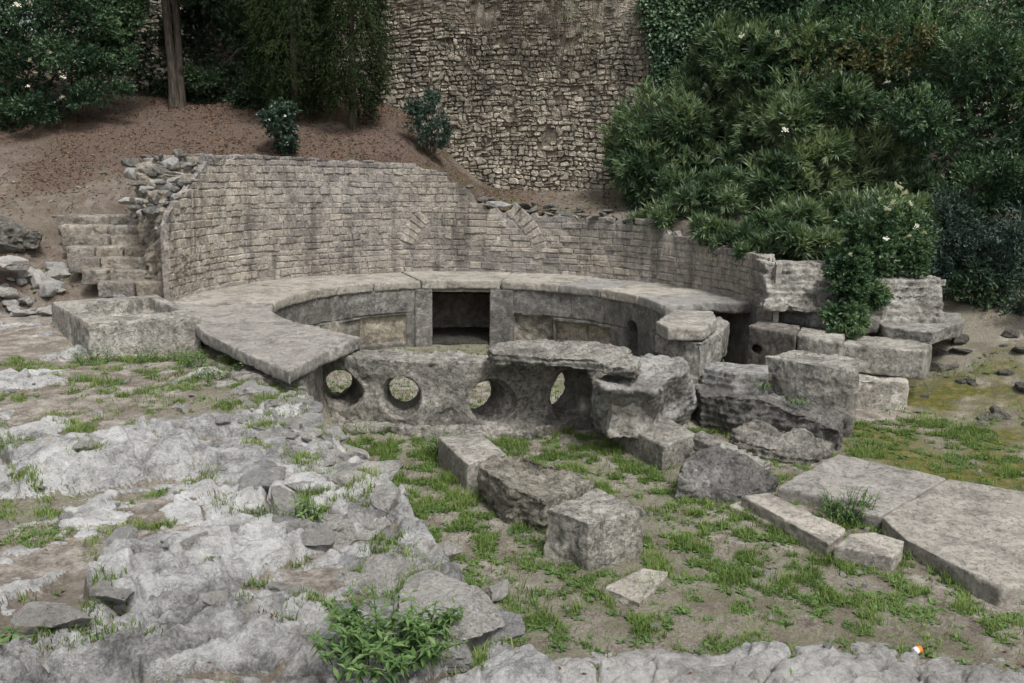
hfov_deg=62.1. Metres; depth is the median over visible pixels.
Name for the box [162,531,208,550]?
rock outcrop
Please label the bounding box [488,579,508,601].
rock chip
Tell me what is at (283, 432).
rubble stone
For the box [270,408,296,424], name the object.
rock outcrop
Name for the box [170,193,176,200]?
rubble stone
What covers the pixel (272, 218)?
retaining wall
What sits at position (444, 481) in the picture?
grass
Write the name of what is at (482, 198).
rubble stone
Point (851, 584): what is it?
loose stone
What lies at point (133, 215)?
rubble stone
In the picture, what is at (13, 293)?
rubble stone
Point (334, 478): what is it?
rubble stone
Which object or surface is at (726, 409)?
stone ledge
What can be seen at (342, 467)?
rock outcrop
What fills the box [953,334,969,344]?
loose stone
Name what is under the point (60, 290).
rubble stone
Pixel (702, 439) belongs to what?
stone ridge
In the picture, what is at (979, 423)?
loose stone
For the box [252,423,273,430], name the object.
rock outcrop
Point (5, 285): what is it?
rubble stone
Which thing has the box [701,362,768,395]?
stone block
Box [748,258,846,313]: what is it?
stone block
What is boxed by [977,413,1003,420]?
loose stone
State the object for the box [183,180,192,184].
rubble stone
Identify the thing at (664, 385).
wall stump
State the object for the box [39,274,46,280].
rubble stone
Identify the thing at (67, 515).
loose stone
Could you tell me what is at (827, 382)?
stone block
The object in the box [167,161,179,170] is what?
rubble stone
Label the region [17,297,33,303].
rubble stone
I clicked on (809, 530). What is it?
kerb stone
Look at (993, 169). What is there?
laurel bush
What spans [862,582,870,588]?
loose stone
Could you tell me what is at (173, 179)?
rubble stone
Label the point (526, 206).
rubble stone
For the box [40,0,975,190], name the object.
rubble wall
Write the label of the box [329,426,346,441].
edge stone
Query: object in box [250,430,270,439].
rock outcrop
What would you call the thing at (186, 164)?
rubble stone
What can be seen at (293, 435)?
rubble stone
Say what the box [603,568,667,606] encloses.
stone piece
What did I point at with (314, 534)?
rock outcrop
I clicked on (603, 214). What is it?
rubble stone
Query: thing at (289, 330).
water basin
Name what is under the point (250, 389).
rubble stone
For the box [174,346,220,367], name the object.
weed
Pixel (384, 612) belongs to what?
rock outcrop
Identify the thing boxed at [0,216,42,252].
rock
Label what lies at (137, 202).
rubble stone
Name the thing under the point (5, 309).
rubble stone
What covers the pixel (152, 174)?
rubble stone
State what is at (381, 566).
rock outcrop
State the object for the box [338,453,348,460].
rubble stone
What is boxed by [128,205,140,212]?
rubble stone
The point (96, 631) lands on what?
weed
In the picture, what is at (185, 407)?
loose stone
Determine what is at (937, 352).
loose stone
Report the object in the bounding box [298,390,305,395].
rubble stone
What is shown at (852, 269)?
laurustinus bush
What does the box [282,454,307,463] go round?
rock outcrop
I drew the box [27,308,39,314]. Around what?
rubble stone
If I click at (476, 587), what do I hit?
edge stone
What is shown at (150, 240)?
stone wall
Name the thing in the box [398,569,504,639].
rock outcrop
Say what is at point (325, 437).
rubble stone
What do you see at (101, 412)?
loose stone
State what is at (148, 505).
loose stone
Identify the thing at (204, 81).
evergreen bush
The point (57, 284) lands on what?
rubble stone
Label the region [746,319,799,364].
stone block
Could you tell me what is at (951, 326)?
stone slab
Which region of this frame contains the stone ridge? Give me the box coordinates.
[693,431,773,474]
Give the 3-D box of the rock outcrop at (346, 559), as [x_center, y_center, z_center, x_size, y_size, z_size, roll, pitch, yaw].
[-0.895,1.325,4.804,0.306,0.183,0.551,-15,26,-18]
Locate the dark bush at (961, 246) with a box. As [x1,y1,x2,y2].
[911,181,1023,314]
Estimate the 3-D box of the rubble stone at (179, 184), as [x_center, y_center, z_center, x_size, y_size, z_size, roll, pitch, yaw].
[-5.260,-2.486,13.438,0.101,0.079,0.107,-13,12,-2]
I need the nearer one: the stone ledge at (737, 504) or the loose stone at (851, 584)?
the loose stone at (851, 584)
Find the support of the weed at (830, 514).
on the ground at (174, 578)
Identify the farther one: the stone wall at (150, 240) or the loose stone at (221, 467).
the stone wall at (150, 240)
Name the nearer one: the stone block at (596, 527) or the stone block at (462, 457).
the stone block at (596, 527)
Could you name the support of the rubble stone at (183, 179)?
on the rubble stone
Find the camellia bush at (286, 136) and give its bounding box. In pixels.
[256,96,302,155]
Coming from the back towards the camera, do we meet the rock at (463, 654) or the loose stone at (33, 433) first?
the loose stone at (33, 433)
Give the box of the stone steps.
[57,214,163,297]
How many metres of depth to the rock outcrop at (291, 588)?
4.43 m
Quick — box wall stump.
[590,353,697,438]
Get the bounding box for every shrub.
[402,86,454,158]
[942,259,1023,315]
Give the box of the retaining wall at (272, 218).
[160,153,781,363]
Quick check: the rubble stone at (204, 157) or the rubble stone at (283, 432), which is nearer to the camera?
the rubble stone at (283, 432)
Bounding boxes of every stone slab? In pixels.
[656,310,716,340]
[771,311,828,328]
[831,314,880,333]
[876,312,964,344]
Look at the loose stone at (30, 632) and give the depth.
4.06 m
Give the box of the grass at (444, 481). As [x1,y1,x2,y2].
[0,105,1023,682]
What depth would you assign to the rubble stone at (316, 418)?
7.69 m
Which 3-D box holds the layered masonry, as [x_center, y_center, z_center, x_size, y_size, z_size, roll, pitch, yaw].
[5.630,-0.539,12.645,1.432,0.920,0.953,0,11,-3]
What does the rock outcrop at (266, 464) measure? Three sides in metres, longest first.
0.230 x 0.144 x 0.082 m
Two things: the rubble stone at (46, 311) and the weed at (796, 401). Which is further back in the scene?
the rubble stone at (46, 311)
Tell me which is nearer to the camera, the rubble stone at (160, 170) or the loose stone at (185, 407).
the loose stone at (185, 407)
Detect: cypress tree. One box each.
[233,0,348,122]
[301,0,403,129]
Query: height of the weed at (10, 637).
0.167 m
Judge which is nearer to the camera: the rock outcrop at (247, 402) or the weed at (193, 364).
the rock outcrop at (247, 402)
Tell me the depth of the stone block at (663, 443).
8.91 m
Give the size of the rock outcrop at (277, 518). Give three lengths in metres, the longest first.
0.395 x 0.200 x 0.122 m
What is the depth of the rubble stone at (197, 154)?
14.10 m
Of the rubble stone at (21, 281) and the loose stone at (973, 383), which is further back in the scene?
the rubble stone at (21, 281)
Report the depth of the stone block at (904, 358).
11.30 m
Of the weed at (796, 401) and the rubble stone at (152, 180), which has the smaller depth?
the weed at (796, 401)
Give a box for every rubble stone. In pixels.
[0,283,9,287]
[0,287,17,298]
[0,307,11,312]
[2,298,18,305]
[6,304,21,310]
[10,312,22,316]
[12,310,29,315]
[16,278,27,285]
[17,266,35,279]
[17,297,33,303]
[25,297,32,305]
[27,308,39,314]
[30,269,42,287]
[38,305,51,315]
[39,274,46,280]
[39,284,57,296]
[43,280,63,283]
[44,269,71,277]
[45,262,67,270]
[46,266,68,270]
[47,269,61,279]
[49,281,64,287]
[57,287,65,293]
[118,197,143,204]
[121,158,140,166]
[123,168,137,179]
[127,180,146,185]
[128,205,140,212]
[130,213,137,218]
[134,200,141,205]
[135,209,144,216]
[138,186,155,191]
[139,154,153,158]
[139,169,152,174]
[141,206,161,214]
[146,211,159,216]
[148,172,156,175]
[148,179,162,182]
[148,193,160,204]
[152,167,167,174]
[153,156,169,161]
[154,180,165,184]
[154,184,170,190]
[157,157,178,166]
[166,176,180,182]
[166,191,172,197]
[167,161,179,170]
[167,171,186,174]
[170,186,179,192]
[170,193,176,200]
[172,149,184,157]
[176,182,183,186]
[176,367,222,380]
[177,177,189,181]
[183,162,192,169]
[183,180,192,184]
[188,153,204,156]
[195,160,203,167]
[198,154,214,164]
[216,379,239,386]
[230,388,239,393]
[237,396,247,401]
[241,384,280,395]
[242,380,257,387]
[277,430,290,435]
[286,432,299,439]
[290,418,303,427]
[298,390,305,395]
[298,413,323,426]
[299,422,307,428]
[303,428,321,437]
[322,435,333,444]
[327,473,340,484]
[336,470,366,489]
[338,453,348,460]
[370,484,400,513]
[380,529,396,538]
[478,197,487,200]
[518,202,530,209]
[530,205,537,211]
[543,203,554,208]
[550,208,562,210]
[555,211,573,215]
[574,213,589,216]
[599,212,607,216]
[603,209,613,211]
[616,218,628,222]
[645,219,658,224]
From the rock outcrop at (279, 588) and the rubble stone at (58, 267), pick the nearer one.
the rock outcrop at (279, 588)
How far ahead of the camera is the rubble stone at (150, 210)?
12.89 m
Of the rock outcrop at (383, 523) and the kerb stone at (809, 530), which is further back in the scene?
the kerb stone at (809, 530)
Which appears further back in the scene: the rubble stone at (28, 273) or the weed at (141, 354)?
the rubble stone at (28, 273)
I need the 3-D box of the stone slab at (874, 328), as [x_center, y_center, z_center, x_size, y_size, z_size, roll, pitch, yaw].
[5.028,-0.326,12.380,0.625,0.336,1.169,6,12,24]
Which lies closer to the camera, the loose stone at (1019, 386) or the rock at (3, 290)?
the loose stone at (1019, 386)
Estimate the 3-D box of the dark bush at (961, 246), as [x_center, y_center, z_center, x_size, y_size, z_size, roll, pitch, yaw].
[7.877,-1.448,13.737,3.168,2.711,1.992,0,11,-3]
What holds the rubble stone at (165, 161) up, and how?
on the stone wall at (150, 240)
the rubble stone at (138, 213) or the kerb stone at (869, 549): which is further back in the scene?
the rubble stone at (138, 213)
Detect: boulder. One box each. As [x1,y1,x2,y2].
[599,402,661,439]
[675,445,779,504]
[729,419,834,464]
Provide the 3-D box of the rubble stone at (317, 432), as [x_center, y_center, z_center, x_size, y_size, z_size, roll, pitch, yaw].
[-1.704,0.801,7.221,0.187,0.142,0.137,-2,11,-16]
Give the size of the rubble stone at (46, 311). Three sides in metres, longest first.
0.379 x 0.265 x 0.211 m
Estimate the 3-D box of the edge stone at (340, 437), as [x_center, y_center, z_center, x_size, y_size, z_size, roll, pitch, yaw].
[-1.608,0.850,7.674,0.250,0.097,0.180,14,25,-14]
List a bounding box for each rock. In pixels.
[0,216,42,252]
[0,255,29,270]
[0,286,10,293]
[437,172,446,175]
[485,201,511,207]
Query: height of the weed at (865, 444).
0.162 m
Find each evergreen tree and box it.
[0,0,186,108]
[713,0,1023,146]
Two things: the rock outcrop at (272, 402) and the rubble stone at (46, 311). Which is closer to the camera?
the rock outcrop at (272, 402)
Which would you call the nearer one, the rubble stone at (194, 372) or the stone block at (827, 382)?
the rubble stone at (194, 372)
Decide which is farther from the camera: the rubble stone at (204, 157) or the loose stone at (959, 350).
the rubble stone at (204, 157)
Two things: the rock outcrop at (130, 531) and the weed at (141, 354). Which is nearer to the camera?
the rock outcrop at (130, 531)
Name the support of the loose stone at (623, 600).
on the ground at (174, 578)
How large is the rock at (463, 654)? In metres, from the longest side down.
0.419 x 0.250 x 0.104 m
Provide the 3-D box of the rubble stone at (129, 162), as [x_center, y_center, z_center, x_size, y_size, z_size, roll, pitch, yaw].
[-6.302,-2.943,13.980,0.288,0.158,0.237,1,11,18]
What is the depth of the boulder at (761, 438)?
9.01 m
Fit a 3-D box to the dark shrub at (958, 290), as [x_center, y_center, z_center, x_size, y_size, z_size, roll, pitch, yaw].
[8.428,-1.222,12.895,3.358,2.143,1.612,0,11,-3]
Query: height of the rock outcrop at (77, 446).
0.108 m
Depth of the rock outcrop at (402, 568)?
4.62 m
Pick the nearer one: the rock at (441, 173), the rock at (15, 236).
the rock at (15, 236)
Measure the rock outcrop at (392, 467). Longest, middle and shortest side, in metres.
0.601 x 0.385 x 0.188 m
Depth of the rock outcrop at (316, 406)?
7.93 m
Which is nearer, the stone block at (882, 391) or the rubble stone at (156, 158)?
the stone block at (882, 391)
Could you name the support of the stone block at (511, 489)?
on the ground at (174, 578)
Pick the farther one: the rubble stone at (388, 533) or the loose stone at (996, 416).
the loose stone at (996, 416)
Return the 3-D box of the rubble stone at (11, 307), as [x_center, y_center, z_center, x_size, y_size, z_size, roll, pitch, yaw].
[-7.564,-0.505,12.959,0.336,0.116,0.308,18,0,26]
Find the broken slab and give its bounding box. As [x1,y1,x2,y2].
[486,339,641,378]
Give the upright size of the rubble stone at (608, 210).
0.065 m
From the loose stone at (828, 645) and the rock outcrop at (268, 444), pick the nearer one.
the loose stone at (828, 645)
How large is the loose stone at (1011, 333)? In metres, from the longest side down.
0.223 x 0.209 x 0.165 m
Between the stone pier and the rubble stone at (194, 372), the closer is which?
the rubble stone at (194, 372)
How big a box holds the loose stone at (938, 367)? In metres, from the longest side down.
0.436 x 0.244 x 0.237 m
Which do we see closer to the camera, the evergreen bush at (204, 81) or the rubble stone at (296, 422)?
the rubble stone at (296, 422)
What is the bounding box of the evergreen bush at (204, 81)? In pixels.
[119,0,325,111]
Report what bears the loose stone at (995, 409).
on the ground at (174, 578)
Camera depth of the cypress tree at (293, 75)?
17.11 m
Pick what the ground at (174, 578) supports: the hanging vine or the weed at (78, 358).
the weed at (78, 358)
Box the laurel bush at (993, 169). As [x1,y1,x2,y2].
[824,0,1023,237]
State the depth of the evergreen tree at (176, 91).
18.41 m
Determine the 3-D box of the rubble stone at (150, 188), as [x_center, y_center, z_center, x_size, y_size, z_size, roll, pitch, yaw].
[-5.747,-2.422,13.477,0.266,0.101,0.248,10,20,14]
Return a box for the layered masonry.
[861,274,945,336]
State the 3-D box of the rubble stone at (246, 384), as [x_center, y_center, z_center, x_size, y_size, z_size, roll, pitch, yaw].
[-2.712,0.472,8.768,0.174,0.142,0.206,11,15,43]
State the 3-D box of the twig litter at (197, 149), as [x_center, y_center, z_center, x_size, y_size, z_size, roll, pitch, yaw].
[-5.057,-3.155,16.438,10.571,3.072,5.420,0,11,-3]
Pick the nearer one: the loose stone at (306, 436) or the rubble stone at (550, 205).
the loose stone at (306, 436)
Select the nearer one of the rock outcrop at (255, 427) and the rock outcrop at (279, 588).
the rock outcrop at (279, 588)
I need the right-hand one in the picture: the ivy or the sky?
the ivy
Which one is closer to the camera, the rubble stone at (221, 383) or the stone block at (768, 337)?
the rubble stone at (221, 383)
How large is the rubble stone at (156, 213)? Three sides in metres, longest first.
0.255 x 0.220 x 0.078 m
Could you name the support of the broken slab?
on the water basin
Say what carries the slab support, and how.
on the ground at (174, 578)
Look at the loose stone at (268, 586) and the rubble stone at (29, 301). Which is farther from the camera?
the rubble stone at (29, 301)
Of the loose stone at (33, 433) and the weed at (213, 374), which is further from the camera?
the weed at (213, 374)
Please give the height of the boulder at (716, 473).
0.555 m
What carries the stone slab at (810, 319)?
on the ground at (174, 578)
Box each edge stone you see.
[325,428,347,441]
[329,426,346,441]
[343,444,369,459]
[437,541,462,558]
[470,585,483,591]
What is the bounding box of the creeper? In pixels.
[789,18,947,138]
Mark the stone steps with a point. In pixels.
(104, 252)
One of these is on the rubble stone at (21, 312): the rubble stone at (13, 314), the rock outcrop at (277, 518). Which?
the rubble stone at (13, 314)
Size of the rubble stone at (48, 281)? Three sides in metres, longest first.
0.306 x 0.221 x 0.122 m
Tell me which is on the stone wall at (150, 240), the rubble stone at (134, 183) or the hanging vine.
the rubble stone at (134, 183)
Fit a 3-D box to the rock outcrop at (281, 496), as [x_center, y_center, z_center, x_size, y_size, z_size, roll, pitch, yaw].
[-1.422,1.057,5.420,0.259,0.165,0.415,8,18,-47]
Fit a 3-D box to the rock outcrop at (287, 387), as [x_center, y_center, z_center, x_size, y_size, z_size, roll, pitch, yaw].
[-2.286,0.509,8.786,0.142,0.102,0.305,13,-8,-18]
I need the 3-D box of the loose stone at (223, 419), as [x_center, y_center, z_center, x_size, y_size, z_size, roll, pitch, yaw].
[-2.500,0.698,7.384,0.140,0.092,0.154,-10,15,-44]
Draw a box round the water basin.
[172,271,750,440]
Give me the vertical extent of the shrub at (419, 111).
1.524 m
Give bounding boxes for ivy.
[631,0,945,171]
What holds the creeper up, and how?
on the ground at (174, 578)
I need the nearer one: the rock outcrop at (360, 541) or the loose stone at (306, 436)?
the rock outcrop at (360, 541)
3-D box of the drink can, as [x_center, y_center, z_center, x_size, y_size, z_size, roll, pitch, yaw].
[2.519,1.923,5.291,0.083,0.049,0.048,0,9,-38]
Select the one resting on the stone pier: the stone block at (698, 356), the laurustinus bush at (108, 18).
the stone block at (698, 356)
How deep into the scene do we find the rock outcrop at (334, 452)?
6.69 m
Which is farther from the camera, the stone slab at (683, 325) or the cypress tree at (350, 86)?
the cypress tree at (350, 86)
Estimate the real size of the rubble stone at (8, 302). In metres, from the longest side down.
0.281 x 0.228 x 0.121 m
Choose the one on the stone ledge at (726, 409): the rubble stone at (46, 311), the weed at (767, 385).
the weed at (767, 385)
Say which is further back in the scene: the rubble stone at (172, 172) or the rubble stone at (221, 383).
the rubble stone at (172, 172)
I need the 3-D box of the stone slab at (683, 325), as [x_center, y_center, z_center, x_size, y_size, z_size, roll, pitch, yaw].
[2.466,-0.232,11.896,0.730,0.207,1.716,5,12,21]
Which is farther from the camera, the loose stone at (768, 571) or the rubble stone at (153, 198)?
the rubble stone at (153, 198)
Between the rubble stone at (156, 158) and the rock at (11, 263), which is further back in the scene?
the rubble stone at (156, 158)
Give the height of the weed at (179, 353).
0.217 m
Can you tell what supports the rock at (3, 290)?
on the ground at (174, 578)
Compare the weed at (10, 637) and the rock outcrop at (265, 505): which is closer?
the weed at (10, 637)
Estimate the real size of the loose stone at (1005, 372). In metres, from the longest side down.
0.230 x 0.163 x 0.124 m
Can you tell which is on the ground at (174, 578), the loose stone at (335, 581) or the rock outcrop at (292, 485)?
the rock outcrop at (292, 485)
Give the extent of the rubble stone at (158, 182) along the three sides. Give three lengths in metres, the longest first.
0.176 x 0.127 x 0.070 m
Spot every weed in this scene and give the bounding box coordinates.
[0,624,37,644]
[67,344,118,364]
[82,617,102,642]
[114,345,160,363]
[155,345,205,361]
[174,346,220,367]
[192,360,242,385]
[287,493,328,522]
[303,582,468,682]
[427,423,462,454]
[756,379,771,390]
[785,395,812,407]
[818,485,881,525]
[855,436,886,449]
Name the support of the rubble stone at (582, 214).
on the retaining wall at (272, 218)
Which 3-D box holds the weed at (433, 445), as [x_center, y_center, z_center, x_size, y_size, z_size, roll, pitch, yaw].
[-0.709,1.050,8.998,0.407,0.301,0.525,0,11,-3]
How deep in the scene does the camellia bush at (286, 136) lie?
16.35 m
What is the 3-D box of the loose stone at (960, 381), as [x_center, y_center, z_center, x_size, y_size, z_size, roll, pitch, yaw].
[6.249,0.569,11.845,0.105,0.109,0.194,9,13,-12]
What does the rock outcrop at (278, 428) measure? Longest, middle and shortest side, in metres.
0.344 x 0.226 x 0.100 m
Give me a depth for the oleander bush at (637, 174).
16.57 m
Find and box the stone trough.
[51,294,201,355]
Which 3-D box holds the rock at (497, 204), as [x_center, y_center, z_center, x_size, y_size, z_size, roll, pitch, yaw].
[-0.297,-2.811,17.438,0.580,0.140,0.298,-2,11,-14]
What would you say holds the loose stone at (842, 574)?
on the ground at (174, 578)
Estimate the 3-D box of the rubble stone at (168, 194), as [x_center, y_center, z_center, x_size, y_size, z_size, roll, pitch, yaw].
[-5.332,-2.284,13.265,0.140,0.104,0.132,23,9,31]
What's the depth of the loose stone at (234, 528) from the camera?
4.98 m
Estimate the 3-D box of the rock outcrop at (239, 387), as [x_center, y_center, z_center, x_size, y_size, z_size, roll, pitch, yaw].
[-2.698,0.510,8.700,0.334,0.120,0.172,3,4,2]
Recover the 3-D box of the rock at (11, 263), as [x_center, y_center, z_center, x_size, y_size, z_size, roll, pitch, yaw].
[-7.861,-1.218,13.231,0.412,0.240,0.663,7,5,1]
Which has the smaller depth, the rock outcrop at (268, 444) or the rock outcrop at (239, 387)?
the rock outcrop at (268, 444)
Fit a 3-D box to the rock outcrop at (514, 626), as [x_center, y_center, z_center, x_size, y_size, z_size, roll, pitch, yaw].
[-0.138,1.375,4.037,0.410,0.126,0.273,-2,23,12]
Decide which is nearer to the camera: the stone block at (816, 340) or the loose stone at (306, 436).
the loose stone at (306, 436)
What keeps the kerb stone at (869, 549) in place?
on the ground at (174, 578)
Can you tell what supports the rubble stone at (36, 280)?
on the ground at (174, 578)
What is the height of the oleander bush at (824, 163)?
4.918 m
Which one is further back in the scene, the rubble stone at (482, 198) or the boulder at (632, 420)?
the rubble stone at (482, 198)
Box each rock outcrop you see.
[10,601,91,627]
[68,437,98,451]
[95,588,133,604]
[105,526,137,546]
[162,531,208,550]
[172,401,180,407]
[224,503,271,514]
[235,385,245,389]
[236,467,280,492]
[242,400,256,407]
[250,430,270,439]
[250,440,275,446]
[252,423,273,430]
[253,460,276,468]
[253,514,299,522]
[254,506,273,513]
[264,399,285,407]
[266,466,285,489]
[266,593,295,607]
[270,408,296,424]
[270,485,306,517]
[271,583,292,591]
[274,427,294,431]
[277,393,295,398]
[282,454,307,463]
[284,481,321,492]
[285,386,295,390]
[285,585,320,597]
[286,397,322,412]
[286,518,335,545]
[319,448,342,463]
[322,518,356,549]
[322,600,341,613]
[323,501,390,539]
[331,502,362,513]
[333,572,382,590]
[337,460,402,480]
[338,463,359,470]
[338,551,367,571]
[342,602,360,611]
[356,496,370,506]
[358,534,383,543]
[358,598,392,621]
[360,552,404,597]
[394,557,433,584]
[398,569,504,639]
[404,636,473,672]
[472,609,524,651]
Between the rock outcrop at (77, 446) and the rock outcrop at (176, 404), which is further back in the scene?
the rock outcrop at (176, 404)
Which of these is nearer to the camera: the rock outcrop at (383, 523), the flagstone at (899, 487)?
the rock outcrop at (383, 523)
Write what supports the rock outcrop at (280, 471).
on the ground at (174, 578)
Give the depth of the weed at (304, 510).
5.19 m
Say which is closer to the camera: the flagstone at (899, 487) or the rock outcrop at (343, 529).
the rock outcrop at (343, 529)
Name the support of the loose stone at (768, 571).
on the ground at (174, 578)
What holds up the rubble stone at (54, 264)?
on the ground at (174, 578)
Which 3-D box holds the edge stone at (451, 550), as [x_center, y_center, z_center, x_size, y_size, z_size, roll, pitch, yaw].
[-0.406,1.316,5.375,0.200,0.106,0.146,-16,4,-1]
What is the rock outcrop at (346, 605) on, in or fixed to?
on the ground at (174, 578)
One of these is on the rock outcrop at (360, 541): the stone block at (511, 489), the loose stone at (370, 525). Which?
the loose stone at (370, 525)
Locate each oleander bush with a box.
[593,46,767,244]
[685,10,958,264]
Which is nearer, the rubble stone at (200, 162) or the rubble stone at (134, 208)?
the rubble stone at (134, 208)
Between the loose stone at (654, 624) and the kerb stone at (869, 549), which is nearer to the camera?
the loose stone at (654, 624)
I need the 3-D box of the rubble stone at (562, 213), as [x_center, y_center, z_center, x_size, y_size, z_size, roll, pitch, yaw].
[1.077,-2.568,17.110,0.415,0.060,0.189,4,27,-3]
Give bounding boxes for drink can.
[910,645,922,653]
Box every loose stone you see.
[24,630,37,637]
[27,431,37,437]
[58,511,73,521]
[89,580,109,596]
[90,409,104,415]
[143,502,155,508]
[176,404,188,412]
[202,590,228,604]
[215,414,230,423]
[216,465,226,470]
[229,524,239,532]
[237,418,244,423]
[264,581,283,590]
[301,432,311,441]
[331,579,338,584]
[363,519,376,530]
[615,597,628,604]
[651,622,659,628]
[763,569,773,577]
[823,642,831,649]
[840,571,846,577]
[847,582,854,586]
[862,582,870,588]
[930,361,946,372]
[932,349,950,356]
[944,364,959,369]
[949,348,972,353]
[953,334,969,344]
[954,379,965,383]
[962,378,975,381]
[967,381,977,385]
[975,421,987,426]
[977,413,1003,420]
[989,405,1010,419]
[997,369,1014,375]
[1001,329,1019,337]
[1011,346,1023,352]
[1014,381,1023,392]
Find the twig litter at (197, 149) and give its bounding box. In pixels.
[0,107,511,259]
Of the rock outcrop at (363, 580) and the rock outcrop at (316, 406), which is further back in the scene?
the rock outcrop at (316, 406)
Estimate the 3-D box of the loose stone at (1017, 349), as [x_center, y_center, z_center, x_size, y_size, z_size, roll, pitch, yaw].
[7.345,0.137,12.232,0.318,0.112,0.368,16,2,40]
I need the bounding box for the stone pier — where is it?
[692,375,697,383]
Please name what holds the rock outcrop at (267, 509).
on the ground at (174, 578)
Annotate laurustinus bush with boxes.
[0,0,157,131]
[817,182,942,339]
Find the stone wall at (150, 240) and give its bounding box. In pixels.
[134,155,217,282]
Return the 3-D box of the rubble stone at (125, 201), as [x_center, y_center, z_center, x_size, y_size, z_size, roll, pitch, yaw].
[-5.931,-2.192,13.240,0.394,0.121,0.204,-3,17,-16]
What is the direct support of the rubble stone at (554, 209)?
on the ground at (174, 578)
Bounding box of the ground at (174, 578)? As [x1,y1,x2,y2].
[0,0,1023,682]
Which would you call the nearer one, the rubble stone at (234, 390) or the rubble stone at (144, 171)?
the rubble stone at (234, 390)
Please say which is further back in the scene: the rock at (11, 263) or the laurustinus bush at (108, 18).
the laurustinus bush at (108, 18)
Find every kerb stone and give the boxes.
[741,493,845,556]
[833,532,903,571]
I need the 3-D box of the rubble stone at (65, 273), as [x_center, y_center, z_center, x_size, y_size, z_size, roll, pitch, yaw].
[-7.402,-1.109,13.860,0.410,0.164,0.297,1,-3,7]
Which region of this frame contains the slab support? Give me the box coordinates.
[230,365,324,412]
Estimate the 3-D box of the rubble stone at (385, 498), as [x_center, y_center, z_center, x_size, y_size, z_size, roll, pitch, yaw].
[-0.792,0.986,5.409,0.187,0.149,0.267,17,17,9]
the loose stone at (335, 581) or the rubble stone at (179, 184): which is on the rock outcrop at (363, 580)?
the loose stone at (335, 581)
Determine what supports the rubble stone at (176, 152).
on the stone wall at (150, 240)
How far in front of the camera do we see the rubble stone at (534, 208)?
17.28 m
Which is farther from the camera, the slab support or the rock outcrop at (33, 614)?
the slab support
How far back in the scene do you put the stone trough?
10.82 m
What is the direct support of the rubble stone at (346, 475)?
on the ground at (174, 578)
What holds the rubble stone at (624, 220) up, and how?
on the retaining wall at (272, 218)
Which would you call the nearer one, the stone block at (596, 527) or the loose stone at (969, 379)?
the stone block at (596, 527)
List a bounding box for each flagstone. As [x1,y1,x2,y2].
[777,454,945,527]
[881,479,1023,606]
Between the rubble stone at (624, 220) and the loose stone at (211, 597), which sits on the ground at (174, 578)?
the loose stone at (211, 597)
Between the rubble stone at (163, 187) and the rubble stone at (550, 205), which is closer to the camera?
the rubble stone at (163, 187)
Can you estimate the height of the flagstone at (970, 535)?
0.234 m
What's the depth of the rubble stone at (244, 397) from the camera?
8.33 m
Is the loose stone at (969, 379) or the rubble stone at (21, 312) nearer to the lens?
the loose stone at (969, 379)
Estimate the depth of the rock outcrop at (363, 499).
5.47 m
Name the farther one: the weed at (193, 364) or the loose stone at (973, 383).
the loose stone at (973, 383)
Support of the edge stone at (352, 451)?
on the ground at (174, 578)
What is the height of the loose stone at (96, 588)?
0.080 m
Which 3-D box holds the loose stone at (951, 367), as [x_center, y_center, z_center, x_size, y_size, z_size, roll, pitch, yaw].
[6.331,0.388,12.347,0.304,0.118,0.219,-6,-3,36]
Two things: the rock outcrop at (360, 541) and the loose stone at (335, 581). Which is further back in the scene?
the rock outcrop at (360, 541)
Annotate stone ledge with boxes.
[692,383,843,450]
[729,501,781,531]
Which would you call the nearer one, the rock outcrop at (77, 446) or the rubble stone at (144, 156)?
the rock outcrop at (77, 446)
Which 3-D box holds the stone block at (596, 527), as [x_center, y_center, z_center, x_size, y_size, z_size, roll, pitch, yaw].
[0.650,1.522,6.648,0.619,0.508,0.548,-9,15,-42]
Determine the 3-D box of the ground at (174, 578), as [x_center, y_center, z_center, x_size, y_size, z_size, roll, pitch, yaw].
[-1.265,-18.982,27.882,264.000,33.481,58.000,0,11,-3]
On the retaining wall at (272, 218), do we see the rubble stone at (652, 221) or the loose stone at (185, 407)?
the rubble stone at (652, 221)
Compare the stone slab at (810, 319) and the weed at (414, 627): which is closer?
the weed at (414, 627)
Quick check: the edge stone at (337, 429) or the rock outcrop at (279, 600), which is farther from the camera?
the edge stone at (337, 429)
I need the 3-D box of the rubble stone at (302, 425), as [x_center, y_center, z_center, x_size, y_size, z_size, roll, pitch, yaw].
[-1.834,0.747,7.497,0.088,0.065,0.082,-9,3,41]
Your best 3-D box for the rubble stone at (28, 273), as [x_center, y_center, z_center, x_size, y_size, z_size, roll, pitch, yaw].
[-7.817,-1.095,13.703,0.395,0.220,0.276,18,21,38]
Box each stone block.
[438,433,505,490]
[476,455,594,532]
[543,488,644,571]
[613,419,694,469]
[654,317,729,377]
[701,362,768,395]
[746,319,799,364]
[748,258,846,313]
[765,350,858,437]
[797,327,844,355]
[843,336,931,379]
[856,372,908,409]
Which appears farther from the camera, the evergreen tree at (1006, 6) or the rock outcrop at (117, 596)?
the evergreen tree at (1006, 6)
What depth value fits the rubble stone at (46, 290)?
13.38 m
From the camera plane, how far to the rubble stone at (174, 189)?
13.24 m
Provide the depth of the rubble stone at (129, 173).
13.54 m
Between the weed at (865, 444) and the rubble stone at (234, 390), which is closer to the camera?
the rubble stone at (234, 390)

